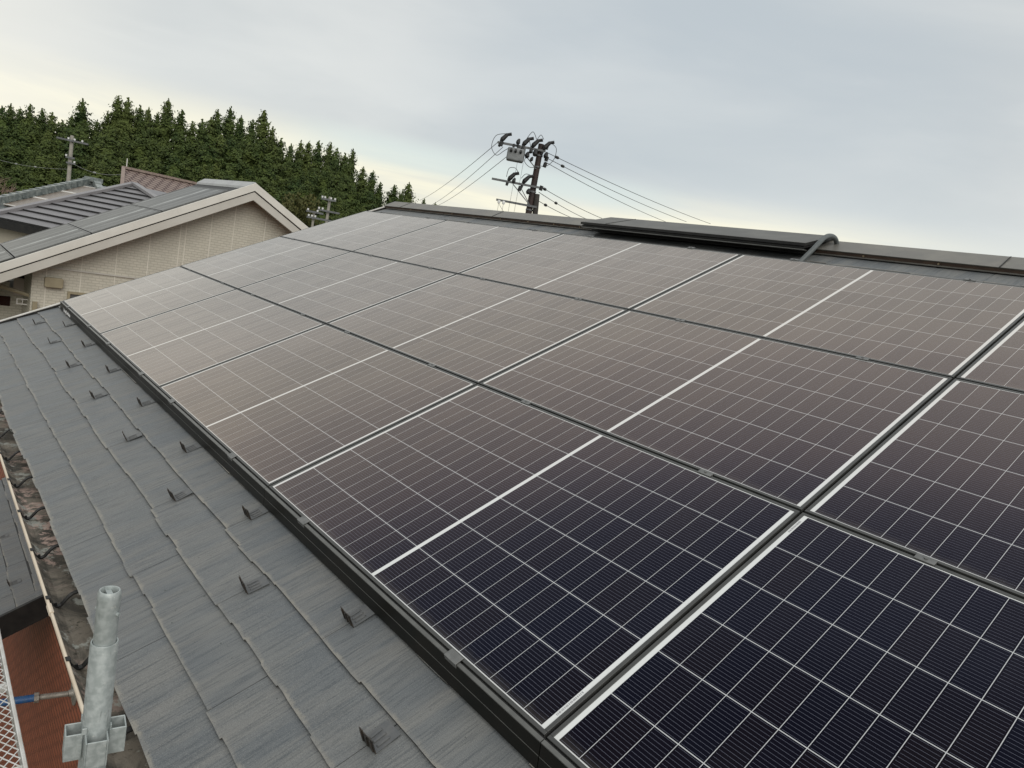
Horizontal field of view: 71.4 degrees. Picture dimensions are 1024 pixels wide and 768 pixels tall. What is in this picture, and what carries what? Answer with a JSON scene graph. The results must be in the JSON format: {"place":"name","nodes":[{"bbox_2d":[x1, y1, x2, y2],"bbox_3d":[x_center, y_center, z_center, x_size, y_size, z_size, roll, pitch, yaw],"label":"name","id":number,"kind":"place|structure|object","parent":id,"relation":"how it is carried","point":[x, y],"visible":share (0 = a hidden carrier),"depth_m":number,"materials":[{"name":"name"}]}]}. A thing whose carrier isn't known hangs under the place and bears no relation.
{"place":"outdoors","nodes":[
{"label":"outdoors","id":0,"kind":"place"},
{"bbox_2d":[0,176,105,242],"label":"tiled roof house","id":1,"kind":"structure","parent":0,"point":[9,235],"depth_m":24.36,"materials":[{"name":"tile"}]},
{"bbox_2d":[3,197,45,206],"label":"tile roof solar panel","id":2,"kind":"object","parent":1,"relation":"on","point":[24,201],"visible":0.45,"depth_m":23.27,"materials":[{"name":"glass"}]},
{"bbox_2d":[0,182,165,235],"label":"metal roof house","id":3,"kind":"structure","parent":0,"point":[31,218],"depth_m":17.56,"materials":[{"name":"beige paint"}]},
{"bbox_2d":[0,179,308,319],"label":"gabled house","id":4,"kind":"structure","parent":0,"point":[239,214],"depth_m":11.34,"materials":[{"name":"beige tile"}]},
{"bbox_2d":[0,223,90,257],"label":"roof solar panel","id":5,"kind":"object","parent":4,"relation":"on","point":[38,241],"visible":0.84,"depth_m":11.14,"materials":[{"name":"grey glass"}]},
{"bbox_2d":[68,204,161,234],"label":"roof solar panel","id":6,"kind":"object","parent":4,"relation":"on","point":[109,219],"visible":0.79,"depth_m":11.68,"materials":[{"name":"grey glass"}]},
{"bbox_2d":[131,186,228,211],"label":"roof solar panel","id":7,"kind":"object","parent":4,"relation":"on","point":[176,199],"visible":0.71,"depth_m":12.23,"materials":[{"name":"grey glass"}]},
{"bbox_2d":[120,158,196,192],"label":"brown roof house","id":8,"kind":"structure","parent":0,"point":[156,181],"depth_m":30.98,"materials":[{"name":"tile"}]},
{"bbox_2d":[0,201,1023,767],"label":"roof","id":9,"kind":"structure","parent":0,"point":[286,667],"depth_m":2.84,"materials":[{"name":"tile"}]},
{"bbox_2d":[0,632,27,767],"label":"scaffold plank","id":10,"kind":"object","parent":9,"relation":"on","point":[6,686],"visible":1,"depth_m":2.55,"materials":[{"name":"white paint"}]},
{"bbox_2d":[0,683,76,705],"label":"wall jack","id":11,"kind":"object","parent":9,"relation":"attached to","point":[35,697],"depth_m":4.77,"materials":[{"name":"metal"}]},
{"bbox_2d":[60,301,97,343],"bbox_3d":[-3.833,-0.573,6.323,0.081,0.078,1.781,-27,30,-32],"label":"eave cover","id":12,"kind":"object","parent":9,"relation":"on","point":[82,324],"visible":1,"depth_m":6.21,"materials":[{"name":"metal"}]},
{"bbox_2d":[97,334,157,399],"bbox_3d":[-2.711,-0.155,5.008,0.081,0.078,1.769,-27,30,-32],"label":"eave cover","id":13,"kind":"object","parent":9,"relation":"on","point":[141,380],"visible":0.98,"depth_m":4.87,"materials":[{"name":"metal"}]},
{"bbox_2d":[63,266,235,334],"bbox_3d":[-3.400,-0.811,6.613,1.134,0.030,1.762,-27,30,-32],"label":"solar panel","id":14,"kind":"object","parent":9,"relation":"attached to","point":[122,304],"visible":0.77,"depth_m":6.50,"materials":[{"name":"grey glass"}]},
{"bbox_2d":[155,388,267,505],"bbox_3d":[-1.593,0.261,3.698,0.081,0.078,1.769,-27,30,-32],"label":"eave cover","id":15,"kind":"object","parent":9,"relation":"on","point":[245,477],"visible":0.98,"depth_m":3.51,"materials":[{"name":"metal"}]},
{"bbox_2d":[100,289,323,387],"bbox_3d":[-2.282,-0.395,5.303,1.134,0.030,1.762,-27,30,-32],"label":"solar panel","id":16,"kind":"object","parent":9,"relation":"attached to","point":[162,349],"visible":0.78,"depth_m":5.17,"materials":[{"name":"grey glass"}]},
{"bbox_2d":[239,575,269,593],"bbox_3d":[-0.926,0.701,2.558,0.084,0.048,0.066,-23,27,-29],"label":"snow guard","id":17,"kind":"object","parent":9,"relation":"on","point":[255,584],"visible":1,"depth_m":2.56,"materials":[{"name":"metal"}]},
{"bbox_2d":[242,505,268,519],"bbox_3d":[-1.080,0.522,2.996,0.084,0.048,0.066,-27,30,-34],"label":"snow guard","id":18,"kind":"object","parent":9,"relation":"on","point":[256,512],"visible":1,"depth_m":3.00,"materials":[{"name":"metal"}]},
{"bbox_2d":[180,236,350,288],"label":"solar panel","id":19,"kind":"object","parent":9,"relation":"on","point":[254,263],"visible":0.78,"depth_m":7.11,"materials":[{"name":"grey glass"}]},
{"bbox_2d":[159,324,476,487],"bbox_3d":[-1.164,0.022,3.993,1.134,0.030,1.762,-27,30,-32],"label":"solar panel","id":20,"kind":"object","parent":9,"relation":"attached to","point":[271,414],"visible":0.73,"depth_m":3.81,"materials":[{"name":"black glass"}]},
{"bbox_2d":[238,252,455,323],"bbox_3d":[-1.422,-0.834,5.898,1.153,0.038,1.762,-27,30,-32],"label":"solar panel","id":21,"kind":"object","parent":9,"relation":"attached to","point":[334,288],"visible":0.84,"depth_m":5.78,"materials":[{"name":"grey glass"}]},
{"bbox_2d":[340,604,374,627],"bbox_3d":[-0.503,0.736,2.318,0.084,0.048,0.066,-27,30,-30],"label":"snow guard","id":22,"kind":"object","parent":9,"relation":"on","point":[356,617],"visible":1,"depth_m":2.32,"materials":[{"name":"metal"}]},
{"bbox_2d":[280,211,445,251],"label":"solar panel","id":23,"kind":"object","parent":9,"relation":"on","point":[357,231],"visible":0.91,"depth_m":7.72,"materials":[{"name":"grey glass"}]},
{"bbox_2d":[359,720,400,753],"bbox_3d":[-0.350,0.916,1.883,0.084,0.048,0.066,-26,31,-35],"label":"snow guard","id":24,"kind":"object","parent":9,"relation":"on","point":[381,736],"visible":1,"depth_m":1.89,"materials":[{"name":"metal"}]},
{"bbox_2d":[264,488,545,767],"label":"eave cover","id":25,"kind":"object","parent":9,"relation":"on","point":[523,737],"visible":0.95,"depth_m":2.11,"materials":[{"name":"metal"}]},
{"bbox_2d":[352,220,562,273],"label":"solar panel","id":26,"kind":"object","parent":9,"relation":"attached to","point":[457,247],"visible":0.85,"depth_m":6.39,"materials":[{"name":"grey glass"}]},
{"bbox_2d":[327,274,627,384],"bbox_3d":[-0.303,-0.418,4.588,1.153,0.038,1.762,-27,30,-32],"label":"solar panel","id":27,"kind":"object","parent":9,"relation":"attached to","point":[475,330],"visible":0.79,"depth_m":4.44,"materials":[{"name":"black glass"}]},
{"bbox_2d":[269,384,799,739],"bbox_3d":[-0.045,0.438,2.683,1.134,0.030,1.762,-27,30,-32],"label":"solar panel","id":28,"kind":"object","parent":9,"relation":"attached to","point":[544,573],"visible":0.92,"depth_m":2.42,"materials":[{"name":"black glass"}]},
{"bbox_2d":[538,739,577,767],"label":"eave cover","id":29,"kind":"object","parent":9,"relation":"on","point":[551,756],"visible":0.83,"depth_m":1.69,"materials":[{"name":"metal"}]},
{"bbox_2d":[459,234,740,309],"bbox_3d":[0.572,-0.861,5.194,1.172,0.039,1.762,-27,30,-32],"label":"solar panel","id":30,"kind":"object","parent":9,"relation":"attached to","point":[627,275],"visible":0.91,"depth_m":5.06,"materials":[{"name":"grey glass"}]},
{"bbox_2d":[480,310,951,513],"bbox_3d":[0.815,-0.001,3.278,1.153,0.038,1.762,-27,30,-32],"label":"solar panel","id":31,"kind":"object","parent":9,"relation":"attached to","point":[801,429],"visible":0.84,"depth_m":3.06,"materials":[{"name":"black glass"}]},
{"bbox_2d":[547,513,1023,767],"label":"solar panel","id":32,"kind":"object","parent":9,"relation":"on","point":[803,640],"visible":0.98,"depth_m":1.76,"materials":[{"name":"black glass"}]},
{"bbox_2d":[798,233,838,260],"bbox_3d":[1.996,-0.844,4.675,0.535,0.330,0.074,3,11,-39],"label":"conduit","id":33,"kind":"object","parent":9,"relation":"on","point":[814,247],"visible":0.86,"depth_m":4.61,"materials":[{"name":"grey metal"}]},
{"bbox_2d":[630,254,1023,380],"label":"solar panel","id":34,"kind":"object","parent":9,"relation":"attached to","point":[952,328],"visible":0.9,"depth_m":3.71,"materials":[{"name":"black glass"}]},
{"bbox_2d":[805,378,1023,598],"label":"solar panel","id":35,"kind":"object","parent":9,"relation":"on","point":[938,479],"visible":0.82,"depth_m":2.32,"materials":[{"name":"black glass"}]},
{"bbox_2d":[956,318,1023,392],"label":"solar panel","id":36,"kind":"object","parent":9,"relation":"on","point":[999,363],"visible":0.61,"depth_m":2.96,"materials":[{"name":"black glass"}]},
{"bbox_2d":[0,0,1023,257],"label":"sky","id":37,"kind":"structure","parent":0,"point":[900,123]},
{"label":"ground","id":38,"kind":"structure","parent":0,"visible":0},
{"bbox_2d":[0,123,23,160],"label":"cedar tree","id":39,"kind":"object","parent":38,"relation":"on","point":[5,131],"visible":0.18,"depth_m":60.16,"materials":[{"name":"green plant"}]},
{"bbox_2d":[0,166,25,192],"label":"cedar tree","id":40,"kind":"object","parent":38,"relation":"on","point":[15,174],"visible":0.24,"depth_m":48.80,"materials":[{"name":"green plant"}]},
{"bbox_2d":[0,138,28,172],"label":"cedar tree","id":41,"kind":"object","parent":38,"relation":"on","point":[14,154],"visible":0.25,"depth_m":58.16,"materials":[{"name":"green plant"}]},
{"bbox_2d":[1,125,33,164],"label":"cedar tree","id":42,"kind":"object","parent":38,"relation":"on","point":[19,136],"visible":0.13,"depth_m":60.95,"materials":[{"name":"green plant"}]},
{"bbox_2d":[9,174,40,192],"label":"cedar tree","id":43,"kind":"object","parent":38,"relation":"on","point":[29,182],"visible":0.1,"depth_m":47.62,"materials":[{"name":"green plant"}]},
{"bbox_2d":[12,104,42,137],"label":"cedar tree","id":44,"kind":"object","parent":38,"relation":"on","point":[27,121],"visible":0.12,"depth_m":66.85,"materials":[{"name":"green plant"}]},
{"bbox_2d":[20,123,42,158],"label":"cedar tree","id":45,"kind":"object","parent":38,"relation":"on","point":[35,133],"visible":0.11,"depth_m":61.78,"materials":[{"name":"green plant"}]},
{"bbox_2d":[21,161,47,186],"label":"cedar tree","id":46,"kind":"object","parent":38,"relation":"on","point":[32,170],"visible":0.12,"depth_m":54.17,"materials":[{"name":"green plant"}]},
{"bbox_2d":[21,137,64,176],"bbox_3d":[-38.133,-14.558,57.946,5.510,10.773,5.941,18,11,39],"label":"cedar tree","id":47,"kind":"object","parent":38,"relation":"on","point":[45,152],"visible":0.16,"depth_m":56.86,"materials":[{"name":"green plant"}]},
{"bbox_2d":[34,108,56,139],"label":"cedar tree","id":48,"kind":"object","parent":38,"relation":"on","point":[42,120],"visible":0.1,"depth_m":70.26,"materials":[{"name":"green plant"}]},
{"bbox_2d":[35,154,65,185],"bbox_3d":[-36.262,-13.103,55.309,5.767,9.437,5.604,4,11,-37],"label":"cedar tree","id":49,"kind":"object","parent":38,"relation":"on","point":[51,175],"visible":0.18,"depth_m":54.69,"materials":[{"name":"green plant"}]},
{"bbox_2d":[57,135,87,180],"bbox_3d":[-26.068,-9.345,41.610,1.550,10.050,0.397,4,11,-36],"label":"utility pole","id":50,"kind":"object","parent":38,"relation":"on","point":[72,140],"visible":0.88,"depth_m":40.95,"materials":[{"name":"concrete"}]},
{"bbox_2d":[59,144,88,176],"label":"cedar tree","id":51,"kind":"object","parent":38,"relation":"on","point":[78,151],"visible":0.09,"depth_m":60.16,"materials":[{"name":"green plant"}]},
{"bbox_2d":[53,98,99,146],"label":"cedar tree","id":52,"kind":"object","parent":38,"relation":"on","point":[80,116],"visible":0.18,"depth_m":70.08,"materials":[{"name":"green plant"}]},
{"bbox_2d":[63,120,96,155],"bbox_3d":[-40.135,-17.587,66.039,7.462,13.446,6.934,15,10,27],"label":"cedar tree","id":53,"kind":"object","parent":38,"relation":"on","point":[84,135],"visible":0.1,"depth_m":64.94,"materials":[{"name":"green plant"}]},
{"bbox_2d":[82,134,104,167],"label":"cedar tree","id":54,"kind":"object","parent":38,"relation":"on","point":[94,149],"visible":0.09,"depth_m":63.92,"materials":[{"name":"green plant"}]},
{"bbox_2d":[62,585,126,767],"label":"scaffold post","id":55,"kind":"object","parent":38,"relation":"on","point":[95,736],"visible":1,"depth_m":1.38,"materials":[{"name":"metal"}]},
{"bbox_2d":[76,160,118,186],"bbox_3d":[-31.727,-12.290,54.834,5.868,9.654,5.113,15,10,28],"label":"cedar tree","id":56,"kind":"object","parent":38,"relation":"on","point":[101,169],"visible":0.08,"depth_m":54.05,"materials":[{"name":"green plant"}]},
{"bbox_2d":[89,148,117,176],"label":"cedar tree","id":57,"kind":"object","parent":38,"relation":"on","point":[108,156],"visible":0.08,"depth_m":59.40,"materials":[{"name":"green plant"}]},
{"bbox_2d":[84,125,131,164],"bbox_3d":[-36.961,-16.619,64.356,6.505,13.236,6.410,19,12,42],"label":"cedar tree","id":58,"kind":"object","parent":38,"relation":"on","point":[109,141],"visible":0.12,"depth_m":63.10,"materials":[{"name":"green plant"}]},
{"bbox_2d":[89,95,135,143],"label":"cedar tree","id":59,"kind":"object","parent":38,"relation":"on","point":[116,104],"visible":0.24,"depth_m":71.07,"materials":[{"name":"green plant"}]},
{"bbox_2d":[107,157,123,186],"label":"cedar tree","id":60,"kind":"object","parent":38,"relation":"on","point":[118,165],"visible":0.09,"depth_m":55.76,"materials":[{"name":"green plant"}]},
{"bbox_2d":[98,97,146,145],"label":"cedar tree","id":61,"kind":"object","parent":38,"relation":"on","point":[127,114],"visible":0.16,"depth_m":71.07,"materials":[{"name":"green plant"}]},
{"bbox_2d":[128,104,150,149],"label":"cedar tree","id":62,"kind":"object","parent":38,"relation":"on","point":[140,121],"visible":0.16,"depth_m":72.57,"materials":[{"name":"green plant"}]},
{"bbox_2d":[115,134,164,172],"bbox_3d":[-34.689,-16.231,65.222,6.731,13.043,7.651,17,11,37],"label":"cedar tree","id":63,"kind":"object","parent":38,"relation":"on","point":[138,151],"visible":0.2,"depth_m":64.32,"materials":[{"name":"green plant"}]},
{"bbox_2d":[144,112,164,143],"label":"cedar tree","id":64,"kind":"object","parent":38,"relation":"on","point":[154,124],"visible":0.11,"depth_m":78.58,"materials":[{"name":"green plant"}]},
{"bbox_2d":[142,157,166,174],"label":"cedar tree","id":65,"kind":"object","parent":38,"relation":"on","point":[156,162],"visible":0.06,"depth_m":60.62,"materials":[{"name":"green plant"}]},
{"bbox_2d":[148,137,171,171],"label":"cedar tree","id":66,"kind":"object","parent":38,"relation":"on","point":[165,142],"visible":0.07,"depth_m":67.47,"materials":[{"name":"green plant"}]},
{"bbox_2d":[144,98,181,156],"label":"cedar tree","id":67,"kind":"object","parent":38,"relation":"on","point":[167,120],"visible":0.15,"depth_m":78.49,"materials":[{"name":"green plant"}]},
{"bbox_2d":[159,153,187,178],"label":"cedar tree","id":68,"kind":"object","parent":38,"relation":"on","point":[173,164],"visible":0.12,"depth_m":61.01,"materials":[{"name":"green plant"}]},
{"bbox_2d":[156,131,195,181],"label":"cedar tree","id":69,"kind":"object","parent":38,"relation":"on","point":[179,145],"visible":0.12,"depth_m":66.26,"materials":[{"name":"green plant"}]},
{"bbox_2d":[168,109,188,155],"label":"cedar tree","id":70,"kind":"object","parent":38,"relation":"on","point":[181,121],"visible":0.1,"depth_m":79.29,"materials":[{"name":"green plant"}]},
{"bbox_2d":[180,155,197,180],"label":"cedar tree","id":71,"kind":"object","parent":38,"relation":"on","point":[189,169],"visible":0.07,"depth_m":63.23,"materials":[{"name":"green plant"}]},
{"bbox_2d":[179,134,201,177],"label":"cedar tree","id":72,"kind":"object","parent":38,"relation":"on","point":[191,150],"visible":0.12,"depth_m":67.49,"materials":[{"name":"green plant"}]},
{"bbox_2d":[184,119,207,159],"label":"cedar tree","id":73,"kind":"object","parent":38,"relation":"on","point":[202,137],"visible":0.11,"depth_m":76.03,"materials":[{"name":"green plant"}]},
{"bbox_2d":[192,135,222,181],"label":"cedar tree","id":74,"kind":"object","parent":38,"relation":"on","point":[207,154],"visible":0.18,"depth_m":66.66,"materials":[{"name":"green plant"}]},
{"bbox_2d":[203,109,228,161],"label":"cedar tree","id":75,"kind":"object","parent":38,"relation":"on","point":[218,121],"visible":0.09,"depth_m":80.14,"materials":[{"name":"green plant"}]},
{"bbox_2d":[195,136,250,179],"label":"cedar tree","id":76,"kind":"object","parent":38,"relation":"on","point":[233,142],"visible":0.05,"depth_m":67.78,"materials":[{"name":"green plant"}]},
{"bbox_2d":[203,149,246,180],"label":"cedar tree","id":77,"kind":"object","parent":38,"relation":"on","point":[232,166],"visible":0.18,"depth_m":65.51,"materials":[{"name":"green plant"}]},
{"bbox_2d":[222,106,239,147],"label":"cedar tree","id":78,"kind":"object","parent":38,"relation":"on","point":[229,123],"visible":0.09,"depth_m":81.60,"materials":[{"name":"green plant"}]},
{"bbox_2d":[227,115,247,155],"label":"cedar tree","id":79,"kind":"object","parent":38,"relation":"on","point":[239,128],"visible":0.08,"depth_m":82.36,"materials":[{"name":"green plant"}]},
{"bbox_2d":[222,139,259,173],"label":"cedar tree","id":80,"kind":"object","parent":38,"relation":"on","point":[247,159],"visible":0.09,"depth_m":68.69,"materials":[{"name":"green plant"}]},
{"bbox_2d":[237,119,259,157],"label":"cedar tree","id":81,"kind":"object","parent":38,"relation":"on","point":[252,134],"visible":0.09,"depth_m":75.84,"materials":[{"name":"green plant"}]},
{"bbox_2d":[242,138,272,179],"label":"cedar tree","id":82,"kind":"object","parent":38,"relation":"on","point":[259,151],"visible":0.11,"depth_m":68.91,"materials":[{"name":"green plant"}]},
{"bbox_2d":[239,110,277,153],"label":"cedar tree","id":83,"kind":"object","parent":38,"relation":"on","point":[262,126],"visible":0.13,"depth_m":80.73,"materials":[{"name":"green plant"}]},
{"bbox_2d":[248,153,285,195],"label":"cedar tree","id":84,"kind":"object","parent":38,"relation":"on","point":[265,175],"visible":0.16,"depth_m":65.96,"materials":[{"name":"green plant"}]},
{"bbox_2d":[244,144,292,197],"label":"cedar tree","id":85,"kind":"object","parent":38,"relation":"on","point":[275,151],"visible":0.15,"depth_m":69.02,"materials":[{"name":"green plant"}]},
{"bbox_2d":[286,159,306,196],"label":"cedar tree","id":86,"kind":"object","parent":38,"relation":"on","point":[299,171],"visible":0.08,"depth_m":73.03,"materials":[{"name":"green plant"}]},
{"bbox_2d":[277,192,322,227],"bbox_3d":[-18.336,-10.689,58.479,5.271,10.301,4.029,-9,21,-65],"label":"leafy tree","id":87,"kind":"object","parent":38,"relation":"on","point":[299,213],"visible":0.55,"depth_m":57.28,"materials":[{"name":"green plant"}]},
{"bbox_2d":[290,181,321,226],"bbox_3d":[-18.425,-11.589,60.758,6.092,11.311,5.359,4,11,-37],"label":"cedar tree","id":88,"kind":"object","parent":38,"relation":"on","point":[304,189],"visible":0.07,"depth_m":59.95,"materials":[{"name":"green plant"}]},
{"bbox_2d":[294,141,319,180],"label":"cedar tree","id":89,"kind":"object","parent":38,"relation":"on","point":[308,164],"visible":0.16,"depth_m":78.20,"materials":[{"name":"green plant"}]},
{"bbox_2d":[311,140,323,190],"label":"cedar tree","id":90,"kind":"object","parent":38,"relation":"on","point":[318,161],"visible":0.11,"depth_m":86.10,"materials":[{"name":"green plant"}]},
{"bbox_2d":[312,142,334,177],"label":"cedar tree","id":91,"kind":"object","parent":38,"relation":"on","point":[329,150],"visible":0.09,"depth_m":85.70,"materials":[{"name":"green plant"}]},
{"bbox_2d":[313,194,336,225],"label":"cedar tree","id":92,"kind":"object","parent":38,"relation":"on","point":[324,203],"visible":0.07,"depth_m":63.23,"materials":[{"name":"green plant"}]},
{"bbox_2d":[311,167,339,216],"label":"cedar tree","id":93,"kind":"object","parent":38,"relation":"on","point":[322,183],"visible":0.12,"depth_m":70.67,"materials":[{"name":"green plant"}]},
{"bbox_2d":[317,148,347,205],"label":"cedar tree","id":94,"kind":"object","parent":38,"relation":"on","point":[334,160],"visible":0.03,"depth_m":83.17,"materials":[{"name":"green plant"}]},
{"bbox_2d":[330,173,345,208],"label":"cedar tree","id":95,"kind":"object","parent":38,"relation":"on","point":[338,186],"visible":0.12,"depth_m":74.74,"materials":[{"name":"green plant"}]},
{"bbox_2d":[327,152,352,207],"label":"cedar tree","id":96,"kind":"object","parent":38,"relation":"on","point":[344,171],"visible":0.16,"depth_m":81.27,"materials":[{"name":"green plant"}]},
{"bbox_2d":[333,183,365,214],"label":"cedar tree","id":97,"kind":"object","parent":38,"relation":"on","point":[353,200],"visible":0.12,"depth_m":71.45,"materials":[{"name":"green plant"}]},
{"bbox_2d":[345,148,358,199],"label":"cedar tree","id":98,"kind":"object","parent":38,"relation":"on","point":[352,160],"visible":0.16,"depth_m":87.22,"materials":[{"name":"green plant"}]},
{"bbox_2d":[342,187,377,211],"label":"cedar tree","id":99,"kind":"object","parent":38,"relation":"on","point":[368,203],"visible":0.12,"depth_m":72.60,"materials":[{"name":"green plant"}]},
{"bbox_2d":[347,166,380,209],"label":"cedar tree","id":100,"kind":"object","parent":38,"relation":"on","point":[361,182],"visible":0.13,"depth_m":84.52,"materials":[{"name":"green plant"}]},
{"bbox_2d":[367,170,382,208],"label":"cedar tree","id":101,"kind":"object","parent":38,"relation":"on","point":[372,179],"visible":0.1,"depth_m":87.74,"materials":[{"name":"green plant"}]},
{"bbox_2d":[377,184,399,207],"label":"cedar tree","id":102,"kind":"object","parent":38,"relation":"on","point":[392,195],"visible":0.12,"depth_m":85.03,"materials":[{"name":"green plant"}]},
{"bbox_2d":[491,132,556,213],"bbox_3d":[-0.279,-3.936,29.442,3.125,12.685,0.945,10,9,-7],"label":"utility pole","id":103,"kind":"object","parent":38,"relation":"on","point":[517,154],"visible":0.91,"depth_m":28.79,"materials":[{"name":"wood"},{"name":"galvanised steel"},{"name":"black wire"}]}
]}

